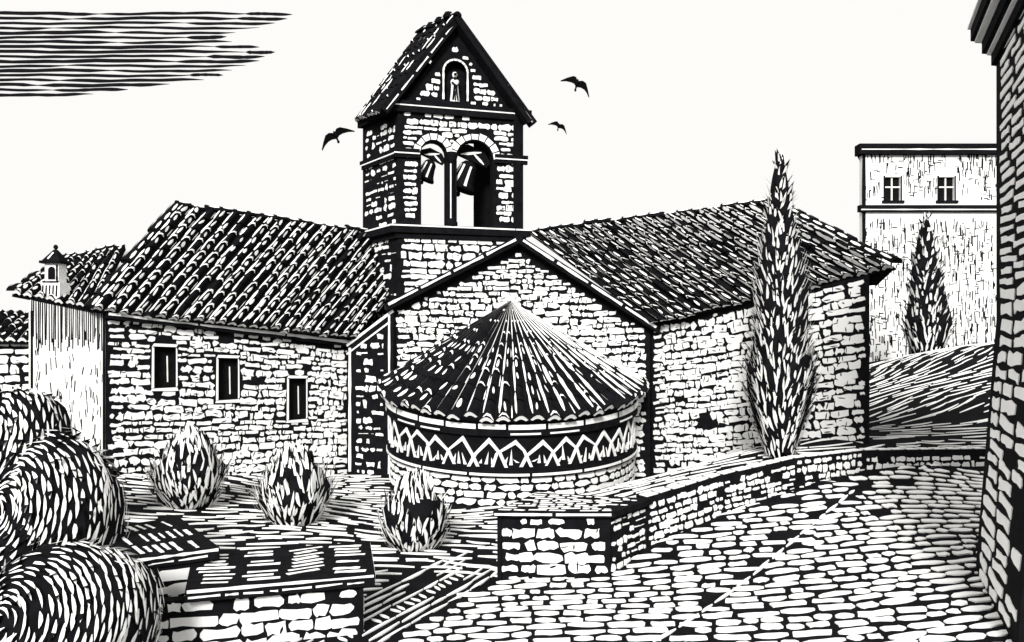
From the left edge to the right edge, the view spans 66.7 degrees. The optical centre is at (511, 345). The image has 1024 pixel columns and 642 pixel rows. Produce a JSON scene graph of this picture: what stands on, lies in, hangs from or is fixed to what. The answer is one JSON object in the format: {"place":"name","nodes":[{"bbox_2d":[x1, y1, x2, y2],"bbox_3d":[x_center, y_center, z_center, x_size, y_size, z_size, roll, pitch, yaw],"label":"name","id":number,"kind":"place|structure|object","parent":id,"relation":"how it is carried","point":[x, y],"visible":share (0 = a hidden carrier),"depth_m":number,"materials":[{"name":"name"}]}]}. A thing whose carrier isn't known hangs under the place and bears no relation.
{"place":"outdoors","nodes":[
{"label":"outdoors","id":0,"kind":"place"},
{"bbox_2d":[0,11,291,96],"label":"cloud","id":1,"kind":"structure","parent":0,"point":[107,82],"depth_m":300.00,"materials":[{"name":"black"}]},
{"bbox_2d":[322,127,354,150],"bbox_3d":[-6.704,-7.965,30.085,1.265,0.965,0.326,0,0,-23],"label":"flying bird","id":2,"kind":"object","parent":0,"point":[336,133],"visible":1,"depth_m":30.04},
{"bbox_2d":[0,0,995,312],"label":"sky","id":3,"kind":"structure","parent":0,"point":[689,104],"materials":[{"name":"white"}]},
{"bbox_2d":[117,342,993,641],"bbox_3d":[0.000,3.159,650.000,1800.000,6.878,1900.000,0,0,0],"label":"ground","id":4,"kind":"structure","parent":0,"point":[937,398],"depth_m":27.39,"materials":[{"name":"soil"}]},
{"bbox_2d":[0,309,28,396],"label":"village house","id":5,"kind":"structure","parent":4,"relation":"on","point":[14,348],"depth_m":40.26,"materials":[{"name":"white stone"}]},
{"bbox_2d":[0,383,79,474],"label":"hedge bush","id":6,"kind":"object","parent":4,"relation":"on","point":[26,415],"visible":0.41,"depth_m":20.84,"materials":[{"name":"white plant"}]},
{"bbox_2d":[0,424,129,572],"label":"hedge bush","id":7,"kind":"object","parent":4,"relation":"on","point":[65,486],"visible":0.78,"depth_m":16.77,"materials":[{"name":"black plant"}]},
{"bbox_2d":[0,533,164,641],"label":"hedge bush","id":8,"kind":"object","parent":4,"relation":"on","point":[70,591],"visible":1,"depth_m":13.20,"materials":[{"name":"black plant"}]},
{"bbox_2d":[106,517,219,597],"bbox_3d":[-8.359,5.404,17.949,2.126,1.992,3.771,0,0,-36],"label":"plank bench","id":9,"kind":"object","parent":4,"relation":"on","point":[173,550],"visible":0.35,"depth_m":16.98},
{"bbox_2d":[145,421,232,509],"bbox_3d":[-11.285,4.234,27.061,2.953,3.288,2.986,0,0,0],"label":"flame bush","id":10,"kind":"object","parent":4,"relation":"on","point":[189,470],"visible":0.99,"depth_m":26.30,"materials":[{"name":"white plant"}]},
{"bbox_2d":[155,541,375,641],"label":"stone wall","id":11,"kind":"structure","parent":4,"relation":"on","point":[283,594],"depth_m":15.90,"materials":[{"name":"white stone"}]},
{"bbox_2d":[249,441,337,525],"bbox_3d":[-7.147,4.570,25.358,2.845,2.891,2.872,0,0,0],"label":"flame bush","id":12,"kind":"object","parent":4,"relation":"on","point":[296,487],"visible":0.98,"depth_m":24.70,"materials":[{"name":"white plant"}]},
{"bbox_2d":[375,466,453,551],"bbox_3d":[-2.838,4.900,22.989,2.457,2.688,2.507,0,0,0],"label":"flame bush","id":13,"kind":"object","parent":4,"relation":"on","point":[414,512],"visible":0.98,"depth_m":22.39,"materials":[{"name":"white plant"}]},
{"bbox_2d":[6,11,902,505],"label":"church","id":14,"kind":"structure","parent":4,"relation":"on","point":[492,357],"depth_m":33.98,"materials":[{"name":"white stone"}]},
{"bbox_2d":[39,245,71,298],"bbox_3d":[-17.350,-2.800,29.600,0.800,2.100,0.800,0,0,0],"label":"roof turret","id":15,"kind":"object","parent":14,"relation":"on","point":[56,262],"visible":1,"depth_m":29.34,"materials":[{"name":"stone"}]},
{"bbox_2d":[151,343,177,390],"bbox_3d":[-14.117,0.875,31.528,1.050,1.930,0.410,0,0,-41],"label":"window","id":16,"kind":"structure","parent":14,"relation":"in","point":[162,355],"depth_m":31.65,"materials":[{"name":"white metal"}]},
{"bbox_2d":[215,355,239,402],"bbox_3d":[-12.185,1.415,33.223,1.050,2.050,0.410,0,0,-41],"label":"window","id":17,"kind":"structure","parent":14,"relation":"in","point":[225,368],"depth_m":33.32,"materials":[{"name":"white metal"}]},
{"bbox_2d":[286,376,307,422],"bbox_3d":[-9.810,2.410,35.307,1.050,2.140,0.410,0,0,-41],"label":"window","id":18,"kind":"structure","parent":14,"relation":"in","point":[294,386],"depth_m":35.43,"materials":[{"name":"white metal"}]},
{"bbox_2d":[421,148,443,183],"bbox_3d":[-4.213,-8.956,39.175,1.367,1.836,1.127,24,0,0],"label":"church bell","id":19,"kind":"object","parent":14,"relation":"hanging from","point":[428,165],"visible":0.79,"depth_m":38.96,"materials":[{"name":"black metal"}]},
{"bbox_2d":[450,72,459,101],"bbox_3d":[-2.854,-12.925,38.878,0.484,1.530,0.426,0,0,-15],"label":"statue","id":20,"kind":"object","parent":14,"relation":"on","point":[454,95],"visible":1,"depth_m":38.77,"materials":[{"name":"stone"}]},
{"bbox_2d":[457,144,489,196],"bbox_3d":[-2.331,-8.824,39.679,1.930,2.635,1.618,22,0,0],"label":"church bell","id":21,"kind":"object","parent":14,"relation":"hanging from","point":[467,170],"visible":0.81,"depth_m":39.42,"materials":[{"name":"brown metal"}]},
{"bbox_2d":[493,493,652,578],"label":"stone pier","id":22,"kind":"structure","parent":4,"relation":"on","point":[552,536],"depth_m":19.96,"materials":[{"name":"white stone"}]},
{"bbox_2d":[739,148,822,458],"bbox_3d":[9.491,-1.411,27.327,2.827,11.121,2.859,0,0,0],"label":"cypress tree","id":23,"kind":"object","parent":4,"relation":"on","point":[781,375],"visible":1,"depth_m":26.68,"materials":[{"name":"white plant"}]},
{"bbox_2d":[636,447,984,545],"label":"boundary wall","id":24,"kind":"structure","parent":4,"relation":"on","point":[676,508],"depth_m":23.89,"materials":[{"name":"white stone"}]},
{"bbox_2d":[855,143,995,361],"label":"tall house","id":25,"kind":"structure","parent":4,"relation":"on","point":[904,187],"depth_m":60.00,"materials":[{"name":"paint"}]},
{"bbox_2d":[882,176,904,202],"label":"window","id":26,"kind":"structure","parent":25,"relation":"in","point":[891,187],"depth_m":60.26,"materials":[{"name":"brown metal"}]},
{"bbox_2d":[936,176,958,202],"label":"window","id":27,"kind":"structure","parent":25,"relation":"in","point":[944,185],"depth_m":60.26,"materials":[{"name":"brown metal"}]},
{"bbox_2d":[899,212,957,353],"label":"cypress tree","id":28,"kind":"object","parent":4,"relation":"on","point":[928,323],"visible":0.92,"depth_m":49.22,"materials":[{"name":"black plant"}]},
{"bbox_2d":[967,0,1023,641],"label":"street house","id":29,"kind":"structure","parent":4,"relation":"on","point":[995,28],"depth_m":16.10,"materials":[{"name":"white stone"}]},
{"bbox_2d":[548,121,566,134],"bbox_3d":[1.800,-8.668,31.057,0.826,0.591,0.197,0,0,30],"label":"flying bird","id":30,"kind":"object","parent":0,"point":[558,125],"visible":1,"depth_m":31.01},
{"bbox_2d":[561,76,588,96],"bbox_3d":[2.417,-9.968,30.091,1.224,0.935,0.300,0,0,30],"label":"flying bird","id":31,"kind":"object","parent":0,"point":[577,82],"visible":1,"depth_m":30.02},
{"bbox_2d":[388,464,1011,641],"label":"cobbled street","id":32,"kind":"structure","parent":0,"point":[879,555],"depth_m":18.32,"materials":[{"name":"stone"}]}
]}

